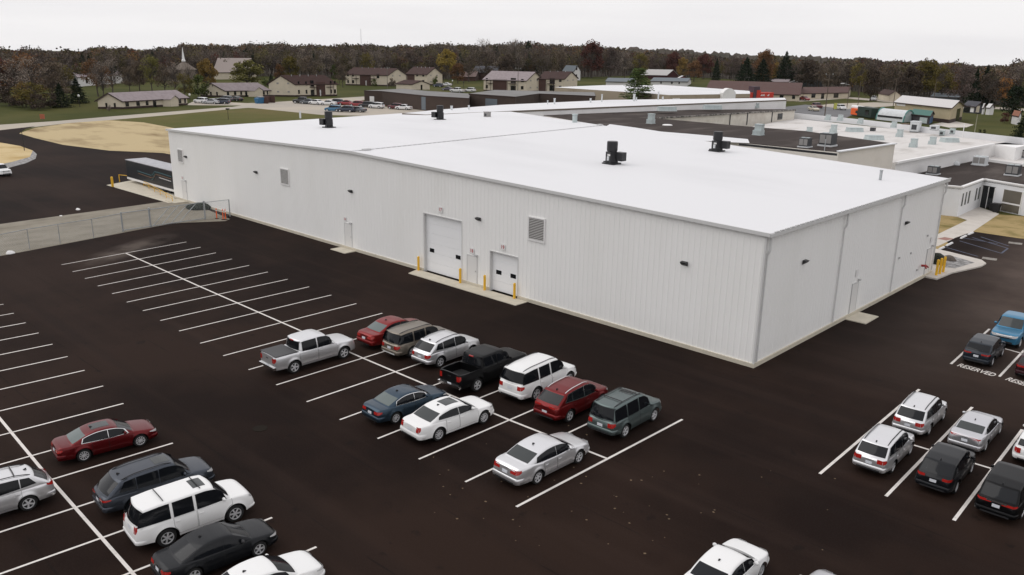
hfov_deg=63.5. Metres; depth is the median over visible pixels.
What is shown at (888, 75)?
broadleaf tree
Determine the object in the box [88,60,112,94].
bare tree
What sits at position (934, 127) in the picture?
roof unit
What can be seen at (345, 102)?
parked car
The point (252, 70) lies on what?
broadleaf tree
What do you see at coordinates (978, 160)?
air conditioner
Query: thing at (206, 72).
broadleaf tree
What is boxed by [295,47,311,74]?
bare tree
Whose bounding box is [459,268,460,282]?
bollard
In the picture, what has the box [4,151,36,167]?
riprap border
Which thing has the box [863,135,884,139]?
skylight
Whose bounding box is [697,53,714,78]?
broadleaf tree
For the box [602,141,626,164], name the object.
exhaust fan
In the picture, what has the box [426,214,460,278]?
overhead door
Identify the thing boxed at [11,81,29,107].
broadleaf tree
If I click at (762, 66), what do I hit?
conifer
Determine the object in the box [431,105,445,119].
exhaust fan
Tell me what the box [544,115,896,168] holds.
factory block
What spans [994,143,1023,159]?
factory annex
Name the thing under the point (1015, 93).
broadleaf tree
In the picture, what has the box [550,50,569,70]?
broadleaf tree
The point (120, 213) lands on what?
chain link fence
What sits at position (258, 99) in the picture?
dumpster
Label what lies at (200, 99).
parked car
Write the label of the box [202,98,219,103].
parked car
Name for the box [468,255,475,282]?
steel door
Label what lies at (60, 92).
conifer
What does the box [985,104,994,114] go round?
garden shed
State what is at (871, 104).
curved drive
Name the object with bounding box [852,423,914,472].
parked car
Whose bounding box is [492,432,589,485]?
parked car
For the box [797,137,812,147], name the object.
air conditioner
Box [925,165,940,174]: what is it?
air conditioner
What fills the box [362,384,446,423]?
parked car
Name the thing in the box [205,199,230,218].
fence panel
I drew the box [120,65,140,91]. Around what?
broadleaf tree
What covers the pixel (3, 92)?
shrub
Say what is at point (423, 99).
door
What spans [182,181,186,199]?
steel door
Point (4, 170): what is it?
parked car
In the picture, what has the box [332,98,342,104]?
parked car
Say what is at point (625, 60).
bare tree
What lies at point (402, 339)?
parked car
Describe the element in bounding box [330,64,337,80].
broadleaf tree
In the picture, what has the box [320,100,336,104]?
parked car
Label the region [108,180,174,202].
dock slab
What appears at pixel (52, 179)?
asphalt yard
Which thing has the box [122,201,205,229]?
sliding gate
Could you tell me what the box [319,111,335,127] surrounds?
exhaust fan
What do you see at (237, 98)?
parked car
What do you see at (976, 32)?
sky
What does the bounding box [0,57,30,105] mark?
bare tree
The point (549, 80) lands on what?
apartment house
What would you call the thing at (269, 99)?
bin enclosure
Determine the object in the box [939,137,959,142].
skylight
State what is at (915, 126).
roof cabinet
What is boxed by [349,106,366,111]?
parked car
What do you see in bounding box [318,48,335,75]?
bare tree
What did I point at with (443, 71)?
broadleaf tree
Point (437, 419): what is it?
parked car
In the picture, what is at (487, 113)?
condenser
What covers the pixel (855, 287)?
steel door
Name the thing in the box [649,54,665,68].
broadleaf tree
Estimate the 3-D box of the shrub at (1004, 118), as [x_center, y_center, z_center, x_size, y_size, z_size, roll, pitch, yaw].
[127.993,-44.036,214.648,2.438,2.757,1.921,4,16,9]
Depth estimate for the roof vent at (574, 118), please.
98.85 m
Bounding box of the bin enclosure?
[264,96,274,103]
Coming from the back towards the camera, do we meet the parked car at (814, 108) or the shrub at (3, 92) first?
the parked car at (814, 108)
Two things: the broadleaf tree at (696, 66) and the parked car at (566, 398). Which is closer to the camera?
the parked car at (566, 398)
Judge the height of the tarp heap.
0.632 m
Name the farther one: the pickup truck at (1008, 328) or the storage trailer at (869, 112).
the storage trailer at (869, 112)
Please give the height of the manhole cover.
0.012 m
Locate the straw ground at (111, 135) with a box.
[20,120,171,153]
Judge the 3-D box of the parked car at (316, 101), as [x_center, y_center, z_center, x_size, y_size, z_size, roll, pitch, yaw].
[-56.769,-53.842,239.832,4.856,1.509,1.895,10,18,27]
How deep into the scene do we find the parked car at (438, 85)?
353.06 m
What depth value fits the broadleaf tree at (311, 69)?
376.54 m
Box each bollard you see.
[417,256,419,270]
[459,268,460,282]
[483,275,485,289]
[513,283,515,298]
[935,259,939,274]
[938,258,942,273]
[942,256,946,271]
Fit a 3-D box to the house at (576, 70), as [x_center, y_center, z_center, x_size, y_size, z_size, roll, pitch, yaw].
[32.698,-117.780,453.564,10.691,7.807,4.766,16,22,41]
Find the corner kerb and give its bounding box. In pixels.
[924,249,985,279]
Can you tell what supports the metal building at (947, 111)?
on the grass ground at (989, 124)
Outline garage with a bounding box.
[395,80,430,89]
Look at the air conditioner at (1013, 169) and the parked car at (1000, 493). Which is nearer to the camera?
the parked car at (1000, 493)
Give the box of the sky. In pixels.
[0,0,1023,65]
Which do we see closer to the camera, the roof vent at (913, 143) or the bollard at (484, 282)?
the bollard at (484, 282)
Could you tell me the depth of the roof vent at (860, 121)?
136.34 m
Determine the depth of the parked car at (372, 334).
48.18 m
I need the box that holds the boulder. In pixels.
[946,255,956,260]
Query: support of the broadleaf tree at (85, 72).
on the front lawn at (92, 110)
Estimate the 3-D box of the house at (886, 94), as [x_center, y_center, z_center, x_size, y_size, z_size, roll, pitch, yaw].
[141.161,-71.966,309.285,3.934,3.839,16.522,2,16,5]
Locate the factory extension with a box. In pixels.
[753,113,1023,172]
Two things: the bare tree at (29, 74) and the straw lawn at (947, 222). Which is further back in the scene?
the bare tree at (29, 74)
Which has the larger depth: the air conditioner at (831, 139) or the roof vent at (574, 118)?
the roof vent at (574, 118)
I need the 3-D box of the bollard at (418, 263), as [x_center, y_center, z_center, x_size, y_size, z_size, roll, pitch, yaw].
[-7.299,-1.888,64.520,0.190,1.120,0.190,16,22,41]
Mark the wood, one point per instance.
(268, 56)
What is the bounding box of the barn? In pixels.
[641,69,679,78]
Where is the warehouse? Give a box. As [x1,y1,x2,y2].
[165,112,951,367]
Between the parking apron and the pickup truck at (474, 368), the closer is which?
the pickup truck at (474, 368)
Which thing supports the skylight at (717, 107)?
on the factory wing
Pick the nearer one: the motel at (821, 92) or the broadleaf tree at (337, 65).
the motel at (821, 92)
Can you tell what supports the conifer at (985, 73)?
on the grass ground at (989, 124)
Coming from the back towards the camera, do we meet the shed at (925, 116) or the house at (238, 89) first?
the house at (238, 89)
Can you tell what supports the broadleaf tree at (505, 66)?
on the grass ground at (989, 124)
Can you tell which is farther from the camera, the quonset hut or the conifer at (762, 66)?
the conifer at (762, 66)
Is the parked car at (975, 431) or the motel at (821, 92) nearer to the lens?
the parked car at (975, 431)
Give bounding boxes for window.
[964,107,969,111]
[1001,189,1021,213]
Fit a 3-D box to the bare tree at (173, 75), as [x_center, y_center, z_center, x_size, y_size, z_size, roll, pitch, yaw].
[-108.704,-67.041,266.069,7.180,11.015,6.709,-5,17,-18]
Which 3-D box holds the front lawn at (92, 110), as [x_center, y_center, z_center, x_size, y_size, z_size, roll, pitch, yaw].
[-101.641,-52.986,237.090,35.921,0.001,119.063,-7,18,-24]
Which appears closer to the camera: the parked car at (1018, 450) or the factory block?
the parked car at (1018, 450)
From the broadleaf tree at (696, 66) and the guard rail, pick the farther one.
the broadleaf tree at (696, 66)
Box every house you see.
[94,90,189,108]
[201,83,270,96]
[266,74,338,96]
[344,67,406,85]
[406,66,443,84]
[459,71,479,80]
[473,66,500,79]
[482,71,540,90]
[537,71,578,90]
[562,65,581,79]
[605,78,633,84]
[650,77,691,85]
[771,79,790,81]
[791,80,821,86]
[878,89,901,100]
[930,93,963,101]
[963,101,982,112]
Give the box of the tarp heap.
[186,202,210,209]
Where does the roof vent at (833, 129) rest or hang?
on the factory extension
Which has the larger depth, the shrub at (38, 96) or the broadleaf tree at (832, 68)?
the broadleaf tree at (832, 68)
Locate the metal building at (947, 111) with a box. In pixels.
[894,95,965,122]
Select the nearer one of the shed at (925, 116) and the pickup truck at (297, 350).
the pickup truck at (297, 350)
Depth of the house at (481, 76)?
436.48 m
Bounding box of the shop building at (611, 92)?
[554,85,749,99]
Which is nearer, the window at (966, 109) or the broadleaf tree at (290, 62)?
the window at (966, 109)
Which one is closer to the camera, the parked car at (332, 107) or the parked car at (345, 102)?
the parked car at (332, 107)
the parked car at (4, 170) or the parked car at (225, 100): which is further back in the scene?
the parked car at (225, 100)
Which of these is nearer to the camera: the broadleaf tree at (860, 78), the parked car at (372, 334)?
the parked car at (372, 334)
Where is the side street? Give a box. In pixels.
[799,97,1023,110]
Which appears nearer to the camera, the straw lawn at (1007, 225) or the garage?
the straw lawn at (1007, 225)
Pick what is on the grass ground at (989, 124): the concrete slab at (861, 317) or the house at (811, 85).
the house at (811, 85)
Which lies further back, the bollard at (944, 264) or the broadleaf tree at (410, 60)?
the broadleaf tree at (410, 60)
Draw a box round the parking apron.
[188,97,423,115]
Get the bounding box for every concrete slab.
[330,247,355,253]
[845,312,878,323]
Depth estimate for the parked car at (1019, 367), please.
44.93 m
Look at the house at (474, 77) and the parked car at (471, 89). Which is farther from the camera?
the house at (474, 77)
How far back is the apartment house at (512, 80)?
329.29 m
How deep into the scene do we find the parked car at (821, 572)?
26.86 m
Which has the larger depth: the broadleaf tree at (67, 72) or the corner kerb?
the broadleaf tree at (67, 72)
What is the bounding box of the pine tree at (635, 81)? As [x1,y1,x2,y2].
[618,68,654,99]
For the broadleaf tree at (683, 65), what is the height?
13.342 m
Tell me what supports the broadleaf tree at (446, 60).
on the grass ground at (989, 124)
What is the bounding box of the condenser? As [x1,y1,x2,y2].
[484,111,490,116]
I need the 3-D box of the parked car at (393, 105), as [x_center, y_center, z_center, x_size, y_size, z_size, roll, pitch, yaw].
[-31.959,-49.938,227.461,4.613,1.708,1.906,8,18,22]
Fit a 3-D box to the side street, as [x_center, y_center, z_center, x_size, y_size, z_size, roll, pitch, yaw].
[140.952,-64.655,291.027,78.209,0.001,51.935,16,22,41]
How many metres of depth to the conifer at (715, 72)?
484.59 m
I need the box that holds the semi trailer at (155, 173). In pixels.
[125,158,173,192]
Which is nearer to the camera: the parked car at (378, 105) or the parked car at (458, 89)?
the parked car at (378, 105)
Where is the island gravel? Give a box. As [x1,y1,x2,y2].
[942,255,974,267]
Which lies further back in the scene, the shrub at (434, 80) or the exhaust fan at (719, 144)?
the shrub at (434, 80)
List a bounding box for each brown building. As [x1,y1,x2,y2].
[364,89,469,110]
[468,90,595,106]
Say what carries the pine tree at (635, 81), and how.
on the grass ground at (989, 124)
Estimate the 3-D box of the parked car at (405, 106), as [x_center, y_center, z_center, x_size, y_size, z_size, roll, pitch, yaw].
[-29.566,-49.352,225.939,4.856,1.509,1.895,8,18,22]
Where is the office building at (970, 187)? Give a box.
[917,157,1023,216]
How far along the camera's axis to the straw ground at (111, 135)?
153.04 m
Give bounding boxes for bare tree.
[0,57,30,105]
[7,56,49,102]
[44,63,74,102]
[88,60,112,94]
[97,59,123,92]
[163,62,183,89]
[182,63,195,93]
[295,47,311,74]
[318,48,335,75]
[347,48,366,66]
[364,49,385,67]
[473,38,492,60]
[504,39,525,70]
[615,52,633,77]
[1010,58,1023,106]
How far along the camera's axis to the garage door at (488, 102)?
223.96 m
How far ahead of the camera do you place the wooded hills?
1204.58 m
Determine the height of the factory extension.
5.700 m
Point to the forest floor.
(268, 73)
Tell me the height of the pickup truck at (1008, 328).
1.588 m
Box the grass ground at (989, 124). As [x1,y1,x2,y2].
[0,51,1023,219]
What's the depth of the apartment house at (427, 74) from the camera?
369.60 m
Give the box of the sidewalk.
[936,207,998,245]
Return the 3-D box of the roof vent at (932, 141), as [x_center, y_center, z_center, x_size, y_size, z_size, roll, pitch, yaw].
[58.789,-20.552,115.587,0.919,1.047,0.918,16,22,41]
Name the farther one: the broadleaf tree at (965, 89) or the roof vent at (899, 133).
the broadleaf tree at (965, 89)
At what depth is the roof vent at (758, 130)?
99.28 m
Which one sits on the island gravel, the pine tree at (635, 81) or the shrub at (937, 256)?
the shrub at (937, 256)
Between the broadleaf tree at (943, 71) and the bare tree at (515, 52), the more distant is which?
the bare tree at (515, 52)
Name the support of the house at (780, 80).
on the grass ground at (989, 124)
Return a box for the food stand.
[851,105,864,116]
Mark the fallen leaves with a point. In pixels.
(586, 519)
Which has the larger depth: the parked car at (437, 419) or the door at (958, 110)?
the door at (958, 110)
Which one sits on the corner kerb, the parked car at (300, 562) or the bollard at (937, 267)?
the bollard at (937, 267)
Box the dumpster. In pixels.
[254,96,263,103]
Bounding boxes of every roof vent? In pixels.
[572,114,577,122]
[646,113,655,123]
[752,124,764,135]
[824,115,830,119]
[829,124,836,132]
[836,115,843,120]
[857,118,863,123]
[890,122,896,127]
[895,129,903,136]
[908,138,917,147]
[928,136,936,144]
[939,130,945,135]
[949,128,955,133]
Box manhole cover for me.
[253,425,266,431]
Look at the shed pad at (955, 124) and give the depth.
207.49 m
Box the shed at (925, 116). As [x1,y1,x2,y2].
[911,109,934,124]
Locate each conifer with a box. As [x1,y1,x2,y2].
[49,83,75,107]
[66,77,89,103]
[516,40,539,72]
[711,58,720,79]
[733,57,758,81]
[754,58,773,81]
[773,51,795,80]
[963,68,983,103]
[975,65,995,104]
[1010,115,1023,137]
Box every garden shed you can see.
[982,103,985,113]
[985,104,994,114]
[1011,110,1021,124]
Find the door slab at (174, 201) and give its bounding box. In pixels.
[165,199,186,203]
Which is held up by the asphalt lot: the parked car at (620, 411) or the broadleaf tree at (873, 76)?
the parked car at (620, 411)
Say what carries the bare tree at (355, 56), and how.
on the grass ground at (989, 124)
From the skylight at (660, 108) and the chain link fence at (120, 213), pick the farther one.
the skylight at (660, 108)
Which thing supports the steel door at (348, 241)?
in the warehouse
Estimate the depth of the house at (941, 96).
300.08 m
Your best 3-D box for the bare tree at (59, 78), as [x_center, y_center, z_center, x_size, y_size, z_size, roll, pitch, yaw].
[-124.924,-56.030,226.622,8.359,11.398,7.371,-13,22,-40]
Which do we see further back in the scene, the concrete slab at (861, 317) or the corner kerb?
the corner kerb
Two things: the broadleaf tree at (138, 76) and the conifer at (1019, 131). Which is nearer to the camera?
the conifer at (1019, 131)
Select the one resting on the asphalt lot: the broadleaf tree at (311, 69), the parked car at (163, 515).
the parked car at (163, 515)
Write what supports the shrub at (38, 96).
on the grass ground at (989, 124)
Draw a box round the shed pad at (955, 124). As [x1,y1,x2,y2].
[934,121,972,127]
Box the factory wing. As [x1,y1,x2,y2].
[554,109,795,126]
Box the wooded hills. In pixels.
[236,44,1001,67]
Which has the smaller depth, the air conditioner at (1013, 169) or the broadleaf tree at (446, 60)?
the air conditioner at (1013, 169)
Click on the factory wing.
(746, 117)
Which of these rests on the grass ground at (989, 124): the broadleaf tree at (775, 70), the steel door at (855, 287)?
the broadleaf tree at (775, 70)
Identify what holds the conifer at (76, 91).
on the front lawn at (92, 110)
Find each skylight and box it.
[657,106,676,110]
[702,105,721,109]
[845,127,863,131]
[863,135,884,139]
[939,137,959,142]
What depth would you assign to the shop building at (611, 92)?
249.22 m
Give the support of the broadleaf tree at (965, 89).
on the grass ground at (989, 124)
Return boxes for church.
[175,48,255,79]
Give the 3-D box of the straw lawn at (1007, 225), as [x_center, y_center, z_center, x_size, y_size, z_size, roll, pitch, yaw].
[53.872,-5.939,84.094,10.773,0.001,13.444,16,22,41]
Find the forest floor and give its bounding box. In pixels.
[27,67,1023,106]
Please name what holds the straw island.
on the asphalt yard at (52, 179)
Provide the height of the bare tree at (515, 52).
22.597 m
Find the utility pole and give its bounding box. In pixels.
[824,72,832,115]
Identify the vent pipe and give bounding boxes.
[879,170,882,179]
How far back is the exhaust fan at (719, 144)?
74.99 m
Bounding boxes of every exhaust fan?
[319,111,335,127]
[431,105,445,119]
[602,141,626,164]
[708,131,730,151]
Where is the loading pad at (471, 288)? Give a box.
[408,270,527,305]
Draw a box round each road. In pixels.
[0,107,238,129]
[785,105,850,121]
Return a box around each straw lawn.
[936,215,965,248]
[973,214,1023,238]
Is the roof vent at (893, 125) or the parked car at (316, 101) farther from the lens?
the parked car at (316, 101)
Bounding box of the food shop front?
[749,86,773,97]
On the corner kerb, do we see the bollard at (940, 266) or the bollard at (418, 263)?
the bollard at (940, 266)
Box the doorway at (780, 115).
[777,113,782,119]
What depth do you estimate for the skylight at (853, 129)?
131.73 m
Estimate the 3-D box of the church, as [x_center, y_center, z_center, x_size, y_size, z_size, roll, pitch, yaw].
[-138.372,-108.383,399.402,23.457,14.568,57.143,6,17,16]
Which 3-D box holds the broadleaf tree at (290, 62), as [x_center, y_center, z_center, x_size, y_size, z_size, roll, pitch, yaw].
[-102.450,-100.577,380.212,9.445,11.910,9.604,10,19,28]
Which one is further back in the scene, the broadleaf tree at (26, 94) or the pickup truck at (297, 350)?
the broadleaf tree at (26, 94)
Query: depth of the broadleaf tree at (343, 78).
336.91 m
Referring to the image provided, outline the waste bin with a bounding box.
[992,202,1001,212]
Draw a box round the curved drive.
[823,102,963,108]
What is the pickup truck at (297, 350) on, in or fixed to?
on the asphalt lot
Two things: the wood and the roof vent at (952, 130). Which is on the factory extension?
the roof vent at (952, 130)
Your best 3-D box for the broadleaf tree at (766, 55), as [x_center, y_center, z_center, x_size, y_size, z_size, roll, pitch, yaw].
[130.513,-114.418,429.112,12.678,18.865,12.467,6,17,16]
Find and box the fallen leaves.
[434,425,835,553]
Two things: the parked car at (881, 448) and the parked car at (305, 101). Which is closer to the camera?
the parked car at (881, 448)
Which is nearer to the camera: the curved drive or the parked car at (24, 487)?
the parked car at (24, 487)
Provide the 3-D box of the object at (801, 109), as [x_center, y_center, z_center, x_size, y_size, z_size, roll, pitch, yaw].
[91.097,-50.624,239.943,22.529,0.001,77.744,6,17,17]
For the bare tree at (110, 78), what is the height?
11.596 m
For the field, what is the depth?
193.12 m
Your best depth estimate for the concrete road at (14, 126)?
186.22 m
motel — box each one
[706,80,802,100]
[800,87,851,98]
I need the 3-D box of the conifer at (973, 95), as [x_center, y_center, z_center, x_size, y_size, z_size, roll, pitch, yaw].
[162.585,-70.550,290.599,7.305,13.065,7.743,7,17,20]
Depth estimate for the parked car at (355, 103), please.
233.85 m
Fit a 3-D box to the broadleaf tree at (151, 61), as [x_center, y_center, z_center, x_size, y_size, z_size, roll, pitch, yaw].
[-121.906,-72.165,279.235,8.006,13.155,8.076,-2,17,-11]
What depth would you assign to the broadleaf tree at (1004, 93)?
279.40 m
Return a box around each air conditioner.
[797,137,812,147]
[817,132,837,146]
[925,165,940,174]
[971,155,988,165]
[1003,164,1021,176]
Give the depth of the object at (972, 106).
249.46 m
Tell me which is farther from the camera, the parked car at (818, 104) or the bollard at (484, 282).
the parked car at (818, 104)
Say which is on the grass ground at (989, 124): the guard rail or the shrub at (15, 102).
the shrub at (15, 102)
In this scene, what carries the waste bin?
on the grass ground at (989, 124)
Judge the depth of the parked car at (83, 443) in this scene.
34.97 m
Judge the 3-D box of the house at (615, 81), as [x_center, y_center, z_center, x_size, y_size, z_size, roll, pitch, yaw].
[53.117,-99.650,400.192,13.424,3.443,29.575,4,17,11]
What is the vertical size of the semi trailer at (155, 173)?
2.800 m
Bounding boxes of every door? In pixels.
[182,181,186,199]
[344,223,351,246]
[421,97,425,109]
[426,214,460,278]
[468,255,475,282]
[485,98,496,105]
[492,252,517,295]
[849,282,858,313]
[924,248,931,273]
[956,108,960,120]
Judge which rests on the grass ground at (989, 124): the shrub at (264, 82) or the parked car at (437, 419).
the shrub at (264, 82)
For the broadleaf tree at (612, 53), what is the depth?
491.71 m
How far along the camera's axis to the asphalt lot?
38.91 m
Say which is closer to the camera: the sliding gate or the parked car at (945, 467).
the parked car at (945, 467)
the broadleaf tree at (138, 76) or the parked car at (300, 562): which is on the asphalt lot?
the parked car at (300, 562)
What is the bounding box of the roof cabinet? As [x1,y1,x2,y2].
[909,121,921,132]
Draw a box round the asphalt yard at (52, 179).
[0,126,173,223]
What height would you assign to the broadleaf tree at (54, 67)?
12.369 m
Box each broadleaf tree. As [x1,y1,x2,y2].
[0,52,46,92]
[0,57,21,96]
[9,81,50,108]
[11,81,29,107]
[35,59,73,93]
[53,64,78,97]
[80,57,111,96]
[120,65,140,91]
[130,60,147,90]
[137,55,161,90]
[153,63,173,89]
[173,72,193,94]
[196,58,217,83]
[229,59,263,82]
[274,63,284,77]
[281,56,299,74]
[297,56,322,74]
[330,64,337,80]
[333,61,344,84]
[335,64,348,86]
[359,52,375,67]
[401,50,424,71]
[435,48,456,79]
[438,64,448,82]
[449,63,464,82]
[460,56,479,81]
[476,50,497,74]
[496,54,515,70]
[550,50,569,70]
[580,39,604,77]
[602,46,618,77]
[632,52,649,72]
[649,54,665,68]
[665,51,681,70]
[676,57,690,76]
[685,59,702,81]
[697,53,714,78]
[722,55,740,80]
[751,49,775,80]
[770,62,779,78]
[794,58,824,86]
[816,62,841,86]
[849,61,869,94]
[862,67,883,100]
[876,62,900,88]
[895,66,926,95]
[912,59,939,96]
[929,65,957,93]
[943,62,980,100]
[977,69,1010,103]
[997,77,1014,106]
[999,84,1023,120]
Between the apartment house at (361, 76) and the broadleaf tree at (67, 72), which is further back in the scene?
the apartment house at (361, 76)
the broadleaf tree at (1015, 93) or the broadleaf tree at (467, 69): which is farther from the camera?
the broadleaf tree at (467, 69)
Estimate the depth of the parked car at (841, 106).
253.25 m
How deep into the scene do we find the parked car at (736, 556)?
26.87 m
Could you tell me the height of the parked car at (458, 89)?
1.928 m
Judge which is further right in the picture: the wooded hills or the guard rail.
the wooded hills
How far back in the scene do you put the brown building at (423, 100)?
229.12 m
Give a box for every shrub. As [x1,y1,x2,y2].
[0,86,22,105]
[5,89,27,107]
[26,93,45,109]
[40,93,56,107]
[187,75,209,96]
[261,77,267,85]
[388,78,395,86]
[432,76,437,84]
[933,253,944,264]
[999,113,1009,122]
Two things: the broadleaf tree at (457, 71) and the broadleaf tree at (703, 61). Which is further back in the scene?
the broadleaf tree at (703, 61)
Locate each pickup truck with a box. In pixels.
[259,329,354,372]
[438,344,525,391]
[990,310,1023,347]
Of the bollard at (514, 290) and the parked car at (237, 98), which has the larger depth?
the parked car at (237, 98)
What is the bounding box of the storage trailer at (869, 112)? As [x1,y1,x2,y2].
[857,106,879,117]
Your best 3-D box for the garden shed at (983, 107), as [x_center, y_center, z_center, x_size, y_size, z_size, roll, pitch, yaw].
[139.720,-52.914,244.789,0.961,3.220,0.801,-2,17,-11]
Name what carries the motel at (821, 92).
on the grass ground at (989, 124)
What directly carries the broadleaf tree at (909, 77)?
on the grass ground at (989, 124)
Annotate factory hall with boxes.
[402,98,786,115]
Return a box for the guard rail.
[143,182,172,200]
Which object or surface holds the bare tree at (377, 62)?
on the grass ground at (989, 124)
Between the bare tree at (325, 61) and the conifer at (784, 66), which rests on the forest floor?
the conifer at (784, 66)
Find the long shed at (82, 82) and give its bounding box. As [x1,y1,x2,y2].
[70,72,121,85]
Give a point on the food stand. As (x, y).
(854, 108)
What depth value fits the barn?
493.05 m
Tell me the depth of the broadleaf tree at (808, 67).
372.13 m
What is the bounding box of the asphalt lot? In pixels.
[0,209,1023,574]
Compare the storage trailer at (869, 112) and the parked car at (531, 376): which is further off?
the storage trailer at (869, 112)
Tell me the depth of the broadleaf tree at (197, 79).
260.08 m
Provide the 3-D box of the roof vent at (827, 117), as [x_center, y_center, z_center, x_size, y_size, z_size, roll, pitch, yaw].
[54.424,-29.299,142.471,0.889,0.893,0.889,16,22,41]
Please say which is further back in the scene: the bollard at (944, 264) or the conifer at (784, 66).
the conifer at (784, 66)
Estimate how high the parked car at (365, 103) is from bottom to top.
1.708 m
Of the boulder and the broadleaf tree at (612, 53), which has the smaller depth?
the boulder
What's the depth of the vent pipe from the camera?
62.16 m
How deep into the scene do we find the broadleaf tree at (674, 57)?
530.93 m
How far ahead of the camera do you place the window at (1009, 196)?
92.04 m
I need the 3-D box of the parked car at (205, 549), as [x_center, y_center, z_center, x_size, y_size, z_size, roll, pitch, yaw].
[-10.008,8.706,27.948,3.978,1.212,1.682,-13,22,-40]
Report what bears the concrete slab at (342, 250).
on the asphalt lot
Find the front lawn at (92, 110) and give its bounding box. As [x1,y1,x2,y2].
[82,92,220,118]
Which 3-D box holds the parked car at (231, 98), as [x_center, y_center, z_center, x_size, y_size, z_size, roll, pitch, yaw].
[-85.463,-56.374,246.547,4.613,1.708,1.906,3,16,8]
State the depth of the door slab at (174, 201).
90.87 m
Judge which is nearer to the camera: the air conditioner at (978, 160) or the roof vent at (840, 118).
the air conditioner at (978, 160)
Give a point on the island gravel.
(959, 262)
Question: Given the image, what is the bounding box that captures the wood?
[0,40,1023,106]
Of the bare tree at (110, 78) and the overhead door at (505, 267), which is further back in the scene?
the bare tree at (110, 78)
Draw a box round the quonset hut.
[875,107,913,121]
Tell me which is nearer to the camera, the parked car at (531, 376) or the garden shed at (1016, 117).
the parked car at (531, 376)
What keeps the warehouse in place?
on the asphalt lot
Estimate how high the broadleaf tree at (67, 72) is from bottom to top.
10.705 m
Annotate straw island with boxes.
[0,143,32,163]
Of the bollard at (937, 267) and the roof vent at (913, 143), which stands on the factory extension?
the roof vent at (913, 143)
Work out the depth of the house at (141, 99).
218.25 m
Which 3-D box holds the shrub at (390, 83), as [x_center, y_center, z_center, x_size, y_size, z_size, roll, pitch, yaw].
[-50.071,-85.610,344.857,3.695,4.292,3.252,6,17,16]
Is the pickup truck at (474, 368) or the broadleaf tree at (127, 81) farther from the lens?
the broadleaf tree at (127, 81)
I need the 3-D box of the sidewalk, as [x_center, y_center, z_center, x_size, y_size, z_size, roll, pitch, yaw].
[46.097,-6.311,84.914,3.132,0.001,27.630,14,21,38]
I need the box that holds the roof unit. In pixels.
[929,125,939,129]
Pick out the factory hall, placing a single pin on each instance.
(580, 107)
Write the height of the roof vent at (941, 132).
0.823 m
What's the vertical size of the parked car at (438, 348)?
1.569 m
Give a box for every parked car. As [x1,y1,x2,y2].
[0,163,11,174]
[0,464,55,513]
[51,419,157,461]
[92,453,214,512]
[123,475,254,546]
[150,518,277,574]
[193,97,207,102]
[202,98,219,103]
[217,98,230,103]
[220,95,233,100]
[222,550,324,574]
[233,96,243,100]
[292,97,306,103]
[299,99,312,103]
[308,99,323,104]
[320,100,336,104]
[324,105,341,111]
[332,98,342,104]
[337,100,352,104]
[337,105,354,111]
[349,100,363,105]
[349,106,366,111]
[357,315,420,345]
[358,101,372,106]
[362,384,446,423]
[368,102,384,108]
[381,320,450,356]
[387,103,402,109]
[395,104,412,109]
[400,395,493,440]
[411,329,479,366]
[433,83,443,86]
[450,87,464,92]
[465,87,475,91]
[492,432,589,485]
[498,352,576,400]
[533,376,607,421]
[587,387,661,437]
[684,538,768,574]
[799,96,809,99]
[808,106,819,110]
[810,569,835,574]
[811,102,822,107]
[837,104,846,109]
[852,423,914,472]
[892,391,946,434]
[915,442,975,492]
[947,410,1002,451]
[962,333,1005,365]
[974,461,1023,520]
[1012,424,1023,460]
[1015,349,1023,375]
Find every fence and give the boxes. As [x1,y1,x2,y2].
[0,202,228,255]
[0,212,123,254]
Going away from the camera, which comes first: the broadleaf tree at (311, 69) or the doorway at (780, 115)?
the doorway at (780, 115)
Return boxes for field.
[115,108,351,127]
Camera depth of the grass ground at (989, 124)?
262.75 m

